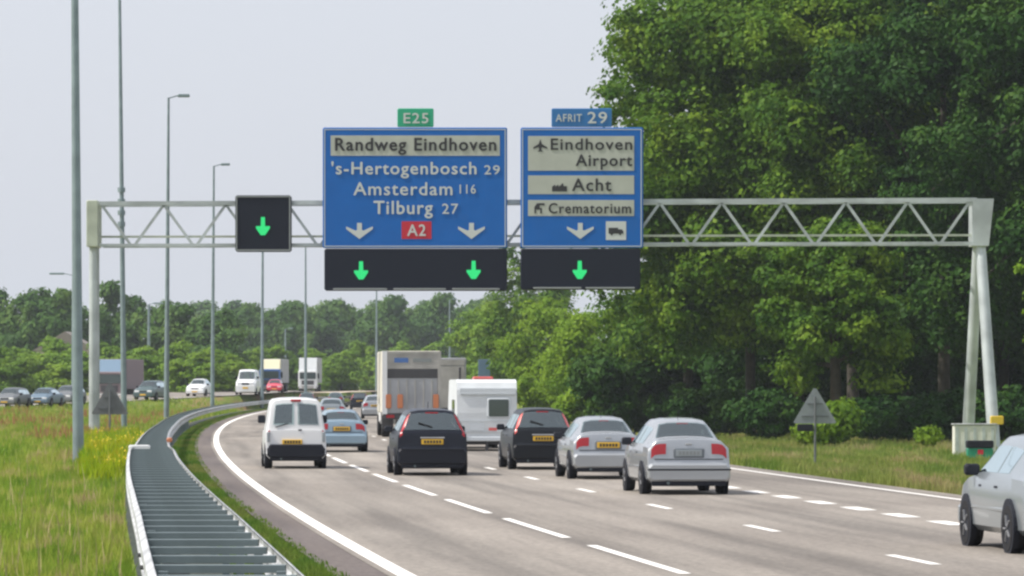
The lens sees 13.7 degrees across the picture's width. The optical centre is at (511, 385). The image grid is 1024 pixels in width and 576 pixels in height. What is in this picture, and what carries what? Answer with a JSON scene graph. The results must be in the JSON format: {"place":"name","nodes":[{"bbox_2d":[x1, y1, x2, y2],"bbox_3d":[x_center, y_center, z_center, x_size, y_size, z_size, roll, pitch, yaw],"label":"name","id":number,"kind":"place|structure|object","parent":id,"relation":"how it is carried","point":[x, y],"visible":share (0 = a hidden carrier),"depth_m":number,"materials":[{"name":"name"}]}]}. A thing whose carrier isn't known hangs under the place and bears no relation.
{"place":"outdoors","nodes":[
{"label":"outdoors","id":0,"kind":"place"},
{"bbox_2d":[76,424,142,483],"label":"flowering grass","id":1,"kind":"structure","parent":0,"point":[89,462],"depth_m":110.45,"materials":[{"name":"plant"}]},
{"bbox_2d":[0,0,769,358],"label":"sky","id":2,"kind":"structure","parent":0,"point":[263,80],"materials":[{"name":"white"}]},
{"bbox_2d":[13,389,987,575],"bbox_3d":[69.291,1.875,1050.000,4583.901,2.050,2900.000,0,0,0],"label":"ground","id":3,"kind":"structure","parent":0,"point":[229,399],"depth_m":380.25,"materials":[{"name":"green plant"}]},
{"bbox_2d":[0,387,31,406],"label":"car","id":4,"kind":"object","parent":3,"relation":"on","point":[15,395],"visible":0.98,"depth_m":323.34,"materials":[{"name":"grey paint"}]},
{"bbox_2d":[0,346,42,392],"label":"distant bush","id":5,"kind":"object","parent":3,"relation":"on","point":[13,368],"visible":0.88,"depth_m":468.15,"materials":[{"name":"green plant"}]},
{"bbox_2d":[0,287,63,358],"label":"distant tree","id":6,"kind":"object","parent":3,"relation":"on","point":[10,337],"visible":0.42,"depth_m":603.33,"materials":[{"name":"green plant"}]},
{"bbox_2d":[17,287,71,352],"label":"distant tree","id":7,"kind":"object","parent":3,"relation":"on","point":[39,329],"visible":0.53,"depth_m":597.67,"materials":[{"name":"green plant"}]},
{"bbox_2d":[30,388,64,406],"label":"car","id":8,"kind":"object","parent":3,"relation":"on","point":[49,396],"visible":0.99,"depth_m":327.18,"materials":[{"name":"blue paint"}]},
{"bbox_2d":[21,335,88,392],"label":"distant bush","id":9,"kind":"object","parent":3,"relation":"on","point":[51,349],"visible":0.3,"depth_m":485.88,"materials":[{"name":"green plant"}]},
{"bbox_2d":[35,348,101,392],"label":"distant bush","id":10,"kind":"object","parent":3,"relation":"on","point":[62,371],"visible":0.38,"depth_m":474.86,"materials":[{"name":"green plant"}]},
{"bbox_2d":[71,0,83,459],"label":"lamp post","id":11,"kind":"object","parent":3,"relation":"on","point":[77,387],"visible":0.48,"depth_m":120.89,"materials":[{"name":"metal"}]},
{"bbox_2d":[0,403,163,575],"bbox_3d":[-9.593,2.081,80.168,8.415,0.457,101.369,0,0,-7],"label":"meadow grass","id":12,"kind":"structure","parent":3,"relation":"on","point":[40,472],"depth_m":65.63,"materials":[{"name":"green plant"}]},
{"bbox_2d":[63,305,115,355],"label":"distant tree","id":13,"kind":"object","parent":3,"relation":"on","point":[106,331],"visible":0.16,"depth_m":603.68,"materials":[{"name":"green plant"}]},
{"bbox_2d":[0,404,185,440],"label":"sorrel","id":14,"kind":"object","parent":3,"relation":"on","point":[71,429],"visible":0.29,"depth_m":227.01,"materials":[{"name":"plant"}]},
{"bbox_2d":[86,341,120,358],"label":"distant bush","id":15,"kind":"object","parent":3,"relation":"on","point":[105,348],"visible":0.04,"depth_m":505.61,"materials":[{"name":"green plant"}]},
{"bbox_2d":[92,383,127,429],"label":"warning sign","id":16,"kind":"object","parent":3,"relation":"on","point":[109,402],"visible":0.87,"depth_m":178.00,"materials":[{"name":"grey metal"}]},
{"bbox_2d":[0,394,242,461],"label":"meadow grass","id":17,"kind":"structure","parent":3,"relation":"on","point":[12,441],"depth_m":216.18,"materials":[{"name":"green plant"}]},
{"bbox_2d":[118,0,126,426],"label":"lamp post","id":18,"kind":"object","parent":3,"relation":"on","point":[121,211],"visible":0.76,"depth_m":204.91,"materials":[{"name":"metal"}]},
{"bbox_2d":[99,279,147,343],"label":"distant tree","id":19,"kind":"object","parent":3,"relation":"on","point":[109,292],"visible":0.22,"depth_m":612.48,"materials":[{"name":"green plant"}]},
{"bbox_2d":[117,345,157,377],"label":"distant bush","id":20,"kind":"object","parent":3,"relation":"on","point":[141,351],"visible":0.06,"depth_m":493.35,"materials":[{"name":"green plant"}]},
{"bbox_2d":[106,299,184,358],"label":"distant tree","id":21,"kind":"object","parent":3,"relation":"on","point":[134,330],"visible":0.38,"depth_m":602.06,"materials":[{"name":"green plant"}]},
{"bbox_2d":[132,339,194,391],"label":"distant bush","id":22,"kind":"object","parent":3,"relation":"on","point":[179,350],"visible":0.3,"depth_m":483.10,"materials":[{"name":"green plant"}]},
{"bbox_2d":[137,301,210,359],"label":"distant tree","id":23,"kind":"object","parent":3,"relation":"on","point":[183,314],"visible":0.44,"depth_m":598.07,"materials":[{"name":"green plant"}]},
{"bbox_2d":[164,94,189,417],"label":"lamp post","id":24,"kind":"object","parent":3,"relation":"on","point":[166,381],"visible":0.87,"depth_m":262.90,"materials":[{"name":"metal"}]},
{"bbox_2d":[125,489,232,575],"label":"median soil wide","id":25,"kind":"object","parent":3,"relation":"on","point":[131,533],"visible":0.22,"depth_m":58.02,"materials":[{"name":"soil"}]},
{"bbox_2d":[0,390,363,405],"bbox_3d":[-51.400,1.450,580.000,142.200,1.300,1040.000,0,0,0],"label":"carriageway","id":26,"kind":"structure","parent":3,"relation":"on","point":[172,395],"depth_m":392.00,"materials":[{"name":"grey asphalt"}]},
{"bbox_2d":[100,359,143,394],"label":"truck","id":27,"kind":"object","parent":26,"relation":"on","point":[110,370],"visible":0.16,"depth_m":400.61,"materials":[{"name":"grey metal"}]},
{"bbox_2d":[133,380,163,399],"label":"car","id":28,"kind":"object","parent":26,"relation":"on","point":[154,389],"visible":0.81,"depth_m":362.94,"materials":[{"name":"grey paint"}]},
{"bbox_2d":[186,379,209,395],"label":"car","id":29,"kind":"object","parent":26,"relation":"on","point":[197,386],"visible":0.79,"depth_m":385.52,"materials":[{"name":"white paint"}]},
{"bbox_2d":[235,369,260,394],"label":"van","id":30,"kind":"object","parent":26,"relation":"on","point":[251,384],"visible":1,"depth_m":402.96,"materials":[{"name":"white paint"}]},
{"bbox_2d":[259,359,288,391],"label":"truck","id":31,"kind":"object","parent":26,"relation":"on","point":[276,369],"visible":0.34,"depth_m":505.43,"materials":[{"name":"blue paint"}]},
{"bbox_2d":[296,358,321,391],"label":"truck","id":32,"kind":"object","parent":26,"relation":"on","point":[314,372],"visible":0.91,"depth_m":560.20,"materials":[{"name":"white paint"}]},
{"bbox_2d":[156,346,237,391],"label":"distant bush","id":33,"kind":"object","parent":3,"relation":"on","point":[190,371],"visible":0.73,"depth_m":471.79,"materials":[{"name":"green plant"}]},
{"bbox_2d":[190,300,222,320],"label":"distant tree","id":34,"kind":"object","parent":3,"relation":"on","point":[203,307],"visible":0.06,"depth_m":1150.11,"materials":[{"name":"green plant"}]},
{"bbox_2d":[180,308,253,377],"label":"distant tree","id":35,"kind":"object","parent":3,"relation":"on","point":[229,333],"visible":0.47,"depth_m":592.75,"materials":[{"name":"green plant"}]},
{"bbox_2d":[210,163,229,405],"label":"lamp post","id":36,"kind":"object","parent":3,"relation":"on","point":[213,320],"visible":0.87,"depth_m":344.89,"materials":[{"name":"metal"}]},
{"bbox_2d":[202,348,257,391],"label":"distant bush","id":37,"kind":"object","parent":3,"relation":"on","point":[227,365],"visible":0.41,"depth_m":499.42,"materials":[{"name":"green plant"}]},
{"bbox_2d":[126,396,351,575],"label":"guardrail","id":38,"kind":"object","parent":3,"relation":"on","point":[173,500],"visible":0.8,"depth_m":49.61,"materials":[{"name":"grey metal"}]},
{"bbox_2d":[207,307,272,361],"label":"distant tree","id":39,"kind":"object","parent":3,"relation":"on","point":[252,320],"visible":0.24,"depth_m":827.50,"materials":[{"name":"green plant"}]},
{"bbox_2d":[172,408,349,575],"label":"grass strip","id":40,"kind":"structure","parent":3,"relation":"on","point":[182,447],"depth_m":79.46,"materials":[{"name":"green plant"}]},
{"bbox_2d":[260,252,263,407],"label":"lamp post","id":41,"kind":"object","parent":3,"relation":"on","point":[262,337],"visible":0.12,"depth_m":419.89,"materials":[{"name":"metal"}]},
{"bbox_2d":[253,344,310,390],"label":"distant bush","id":42,"kind":"object","parent":3,"relation":"on","point":[278,351],"visible":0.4,"depth_m":598.58,"materials":[{"name":"green plant"}]},
{"bbox_2d":[257,301,317,377],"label":"distant tree","id":43,"kind":"object","parent":3,"relation":"on","point":[291,315],"visible":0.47,"depth_m":843.47,"materials":[{"name":"green plant"}]},
{"bbox_2d":[304,247,306,391],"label":"lamp post","id":44,"kind":"object","parent":3,"relation":"on","point":[305,348],"visible":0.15,"depth_m":499.89,"materials":[{"name":"metal"}]},
{"bbox_2d":[297,297,357,361],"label":"distant tree","id":45,"kind":"object","parent":3,"relation":"on","point":[336,313],"visible":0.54,"depth_m":859.22,"materials":[{"name":"green plant"}]},
{"bbox_2d":[314,348,368,393],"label":"distant bush","id":46,"kind":"object","parent":3,"relation":"on","point":[334,372],"visible":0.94,"depth_m":616.41,"materials":[{"name":"green plant"}]},
{"bbox_2d":[342,339,374,393],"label":"distant bush","id":47,"kind":"object","parent":3,"relation":"on","point":[367,350],"visible":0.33,"depth_m":664.86,"materials":[{"name":"green plant"}]},
{"bbox_2d":[342,302,405,361],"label":"distant tree","id":48,"kind":"object","parent":3,"relation":"on","point":[368,316],"visible":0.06,"depth_m":876.18,"materials":[{"name":"green plant"}]},
{"bbox_2d":[353,294,425,357],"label":"distant tree","id":49,"kind":"object","parent":3,"relation":"on","point":[391,333],"visible":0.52,"depth_m":838.98,"materials":[{"name":"green plant"}]},
{"bbox_2d":[407,292,473,361],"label":"distant tree","id":50,"kind":"object","parent":3,"relation":"on","point":[432,325],"visible":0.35,"depth_m":854.65,"materials":[{"name":"green plant"}]},
{"bbox_2d":[438,303,507,379],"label":"broadleaf tree","id":51,"kind":"object","parent":3,"relation":"on","point":[460,339],"visible":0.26,"depth_m":518.43,"materials":[{"name":"green plant"}]},
{"bbox_2d":[464,301,544,379],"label":"broadleaf tree","id":52,"kind":"object","parent":3,"relation":"on","point":[480,331],"visible":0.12,"depth_m":468.54,"materials":[{"name":"green plant"}]},
{"bbox_2d":[475,247,578,406],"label":"broadleaf tree","id":53,"kind":"object","parent":3,"relation":"on","point":[504,323],"visible":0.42,"depth_m":427.55,"materials":[{"name":"green plant"}]},
{"bbox_2d":[516,373,562,407],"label":"bush","id":54,"kind":"object","parent":3,"relation":"on","point":[529,394],"visible":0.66,"depth_m":333.17,"materials":[{"name":"green plant"}]},
{"bbox_2d":[86,198,1003,447],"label":"gantry","id":55,"kind":"object","parent":3,"relation":"on","point":[980,214],"visible":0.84,"depth_m":186.20,"materials":[{"name":"grey metal"}]},
{"bbox_2d":[235,195,291,251],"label":"lane signal","id":56,"kind":"object","parent":55,"relation":"attached to","point":[263,223],"visible":1,"depth_m":185.60,"materials":[{"name":"black metal"}]},
{"bbox_2d":[323,108,506,247],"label":"direction sign","id":57,"kind":"object","parent":55,"relation":"attached to","point":[414,187],"visible":1,"depth_m":185.60,"materials":[{"name":"blue metal"}]},
{"bbox_2d":[324,249,506,290],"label":"lane signal","id":58,"kind":"object","parent":55,"relation":"attached to","point":[415,269],"visible":1,"depth_m":185.60,"materials":[{"name":"black metal"}]},
{"bbox_2d":[521,249,640,289],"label":"lane signal","id":59,"kind":"object","parent":55,"relation":"attached to","point":[580,269],"visible":1,"depth_m":185.60,"materials":[{"name":"black metal"}]},
{"bbox_2d":[521,108,642,247],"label":"direction sign","id":60,"kind":"object","parent":55,"relation":"attached to","point":[581,187],"visible":1,"depth_m":185.59,"materials":[{"name":"blue metal"}]},
{"bbox_2d":[491,296,600,405],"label":"broadleaf tree","id":61,"kind":"object","parent":3,"relation":"on","point":[543,328],"visible":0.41,"depth_m":363.57,"materials":[{"name":"green plant"}]},
{"bbox_2d":[532,306,614,419],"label":"broadleaf tree","id":62,"kind":"object","parent":3,"relation":"on","point":[571,340],"visible":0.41,"depth_m":317.88,"materials":[{"name":"green plant"}]},
{"bbox_2d":[551,387,601,424],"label":"bush","id":63,"kind":"object","parent":3,"relation":"on","point":[567,407],"visible":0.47,"depth_m":298.86,"materials":[{"name":"green plant"}]},
{"bbox_2d":[562,354,663,420],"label":"undergrowth shrub","id":64,"kind":"object","parent":3,"relation":"on","point":[593,381],"visible":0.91,"depth_m":260.49,"materials":[{"name":"green plant"}]},
{"bbox_2d":[587,292,642,367],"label":"broadleaf tree","id":65,"kind":"object","parent":3,"relation":"on","point":[605,351],"visible":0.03,"depth_m":298.24,"materials":[{"name":"green plant"}]},
{"bbox_2d":[211,402,1023,575],"bbox_3d":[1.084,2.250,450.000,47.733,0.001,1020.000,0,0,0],"label":"motorway","id":66,"kind":"structure","parent":3,"relation":"on","point":[694,531],"depth_m":70.88,"materials":[{"name":"grey asphalt"}]},
{"bbox_2d":[195,410,386,575],"bbox_3d":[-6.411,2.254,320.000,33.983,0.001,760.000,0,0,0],"label":"hard shoulder","id":67,"kind":"object","parent":66,"relation":"attached to","point":[325,550],"visible":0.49,"depth_m":71.01},
{"bbox_2d":[258,397,326,468],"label":"van","id":68,"kind":"object","parent":66,"relation":"on","point":[294,429],"visible":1,"depth_m":114.73,"materials":[{"name":"white paint"}]},
{"bbox_2d":[213,411,415,575],"bbox_3d":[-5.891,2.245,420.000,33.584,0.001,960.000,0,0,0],"label":"edge line","id":69,"kind":"object","parent":66,"relation":"on","point":[369,555],"visible":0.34,"depth_m":70.21,"materials":[{"name":"white paint"}]},
{"bbox_2d":[320,398,347,411],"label":"car","id":70,"kind":"object","parent":66,"relation":"on","point":[331,403],"visible":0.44,"depth_m":250.68,"materials":[{"name":"silver metal"}]},
{"bbox_2d":[322,409,367,451],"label":"car","id":71,"kind":"object","parent":66,"relation":"on","point":[345,427],"visible":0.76,"depth_m":142.90,"materials":[{"name":"blue metal"}]},
{"bbox_2d":[359,395,377,418],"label":"car","id":72,"kind":"object","parent":66,"relation":"on","point":[369,405],"visible":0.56,"depth_m":285.74,"materials":[{"name":"silver metal"}]},
{"bbox_2d":[377,351,440,436],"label":"box truck","id":73,"kind":"object","parent":66,"relation":"on","point":[406,380],"visible":0.58,"depth_m":183.65,"materials":[{"name":"white paint"}]},
{"bbox_2d":[384,402,467,474],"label":"car","id":74,"kind":"object","parent":66,"relation":"on","point":[421,438],"visible":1,"depth_m":105.96,"materials":[{"name":"black paint"}]},
{"bbox_2d":[441,358,465,409],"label":"trailer truck","id":75,"kind":"object","parent":66,"relation":"on","point":[453,368],"visible":0.02,"depth_m":230.77,"materials":[{"name":"grey metal"}]},
{"bbox_2d":[448,377,516,450],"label":"caravan","id":76,"kind":"object","parent":66,"relation":"on","point":[481,408],"visible":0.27,"depth_m":145.15,"materials":[{"name":"white"}]},
{"bbox_2d":[487,398,509,417],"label":"window","id":77,"kind":"structure","parent":76,"relation":"in","point":[496,407],"depth_m":145.15,"materials":[{"name":"grey glass"}]},
{"bbox_2d":[327,454,690,573],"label":"long dash lane line","id":78,"kind":"object","parent":66,"relation":"on","point":[594,546],"visible":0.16,"depth_m":65.83,"materials":[{"name":"white paint"}]},
{"bbox_2d":[497,401,569,468],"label":"car","id":79,"kind":"object","parent":66,"relation":"on","point":[526,436],"visible":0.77,"depth_m":113.33,"materials":[{"name":"black paint"}]},
{"bbox_2d":[553,411,635,478],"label":"car","id":80,"kind":"object","parent":66,"relation":"on","point":[589,444],"visible":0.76,"depth_m":101.79,"materials":[{"name":"silver metal"}]},
{"bbox_2d":[622,410,730,493],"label":"car","id":81,"kind":"object","parent":66,"relation":"on","point":[676,451],"visible":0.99,"depth_m":87.47,"materials":[{"name":"silver metal"}]},
{"bbox_2d":[498,445,997,532],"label":"block lane line","id":82,"kind":"object","parent":66,"relation":"on","point":[902,515],"visible":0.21,"depth_m":77.57,"materials":[{"name":"white paint"}]},
{"bbox_2d":[958,434,1023,553],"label":"car","id":83,"kind":"object","parent":66,"relation":"on","point":[992,498],"visible":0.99,"depth_m":58.04,"materials":[{"name":"silver metal"}]},
{"bbox_2d":[604,390,673,431],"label":"bush","id":84,"kind":"object","parent":3,"relation":"on","point":[652,406],"visible":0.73,"depth_m":260.26,"materials":[{"name":"green plant"}]},
{"bbox_2d":[627,342,700,415],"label":"undergrowth shrub","id":85,"kind":"object","parent":3,"relation":"on","point":[672,378],"visible":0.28,"depth_m":262.88,"materials":[{"name":"green plant"}]},
{"bbox_2d":[585,149,756,392],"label":"broadleaf tree","id":86,"kind":"object","parent":3,"relation":"on","point":[669,353],"visible":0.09,"depth_m":259.56,"materials":[{"name":"green plant"}]},
{"bbox_2d":[662,385,745,435],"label":"bush","id":87,"kind":"object","parent":3,"relation":"on","point":[688,404],"visible":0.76,"depth_m":236.97,"materials":[{"name":"green plant"}]},
{"bbox_2d":[690,353,787,432],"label":"undergrowth shrub","id":88,"kind":"object","parent":3,"relation":"on","point":[772,386],"visible":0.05,"depth_m":254.24,"materials":[{"name":"green plant"}]},
{"bbox_2d":[570,0,933,436],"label":"broadleaf tree","id":89,"kind":"object","parent":3,"relation":"on","point":[699,292],"visible":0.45,"depth_m":232.45,"materials":[{"name":"green plant"}]},
{"bbox_2d":[718,385,803,439],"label":"bush","id":90,"kind":"object","parent":3,"relation":"on","point":[764,411],"visible":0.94,"depth_m":221.58,"materials":[{"name":"green plant"}]},
{"bbox_2d":[687,157,908,402],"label":"broadleaf tree","id":91,"kind":"object","parent":3,"relation":"on","point":[733,363],"visible":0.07,"depth_m":249.10,"materials":[{"name":"green plant"}]},
{"bbox_2d":[794,388,835,461],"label":"warning sign","id":92,"kind":"object","parent":3,"relation":"on","point":[814,409],"visible":0.91,"depth_m":142.00,"materials":[{"name":"metal"}]},
{"bbox_2d":[636,432,1006,494],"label":"verge grass","id":93,"kind":"structure","parent":3,"relation":"on","point":[949,476],"depth_m":151.20,"materials":[{"name":"green plant"}]},
{"bbox_2d":[789,396,868,445],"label":"bush","id":94,"kind":"object","parent":3,"relation":"on","point":[847,418],"visible":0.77,"depth_m":199.20,"materials":[{"name":"green plant"}]},
{"bbox_2d":[750,216,914,402],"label":"broadleaf tree","id":95,"kind":"object","parent":3,"relation":"on","point":[867,324],"visible":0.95,"depth_m":204.89,"materials":[{"name":"green plant"}]},
{"bbox_2d":[718,0,982,437],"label":"broadleaf tree","id":96,"kind":"object","parent":3,"relation":"on","point":[770,40],"visible":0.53,"depth_m":225.75,"materials":[{"name":"green plant"}]},
{"bbox_2d":[846,394,921,440],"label":"bush","id":97,"kind":"object","parent":3,"relation":"on","point":[877,408],"visible":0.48,"depth_m":213.54,"materials":[{"name":"green plant"}]},
{"bbox_2d":[786,222,993,403],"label":"broadleaf tree","id":98,"kind":"object","parent":3,"relation":"on","point":[820,376],"visible":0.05,"depth_m":241.64,"materials":[{"name":"green plant"}]},
{"bbox_2d":[801,0,1023,393],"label":"broadleaf tree","id":99,"kind":"object","parent":3,"relation":"on","point":[895,74],"visible":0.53,"depth_m":219.14,"materials":[{"name":"green plant"}]},
{"bbox_2d":[876,386,980,442],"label":"bush","id":100,"kind":"object","parent":3,"relation":"on","point":[942,411],"visible":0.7,"depth_m":206.77,"materials":[{"name":"green plant"}]},
{"bbox_2d":[913,425,944,446],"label":"bush","id":101,"kind":"object","parent":3,"relation":"on","point":[932,435],"visible":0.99,"depth_m":192.76,"materials":[{"name":"green plant"}]},
{"bbox_2d":[873,0,1023,361],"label":"broadleaf tree","id":102,"kind":"object","parent":3,"relation":"on","point":[934,291],"visible":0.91,"depth_m":212.35,"materials":[{"name":"green plant"}]},
{"bbox_2d":[891,178,1023,396],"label":"broadleaf tree","id":103,"kind":"object","parent":3,"relation":"on","point":[923,371],"visible":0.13,"depth_m":233.59,"materials":[{"name":"green plant"}]},
{"bbox_2d":[951,423,996,454],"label":"crash block","id":104,"kind":"structure","parent":3,"relation":"on","point":[962,433],"depth_m":172.00,"materials":[{"name":"concrete"}]},
{"bbox_2d":[966,440,993,457],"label":"utility cabinet","id":105,"kind":"object","parent":3,"relation":"on","point":[984,448],"visible":0.8,"depth_m":165.00,"materials":[{"name":"teal metal"}]},
{"bbox_2d":[961,344,1023,398],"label":"undergrowth shrub","id":106,"kind":"object","parent":3,"relation":"on","point":[1015,378],"visible":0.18,"depth_m":238.49,"materials":[{"name":"green plant"}]},
{"bbox_2d":[975,384,1023,440],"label":"bush","id":107,"kind":"object","parent":3,"relation":"on","point":[1010,403],"visible":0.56,"depth_m":202.95,"materials":[{"name":"green plant"}]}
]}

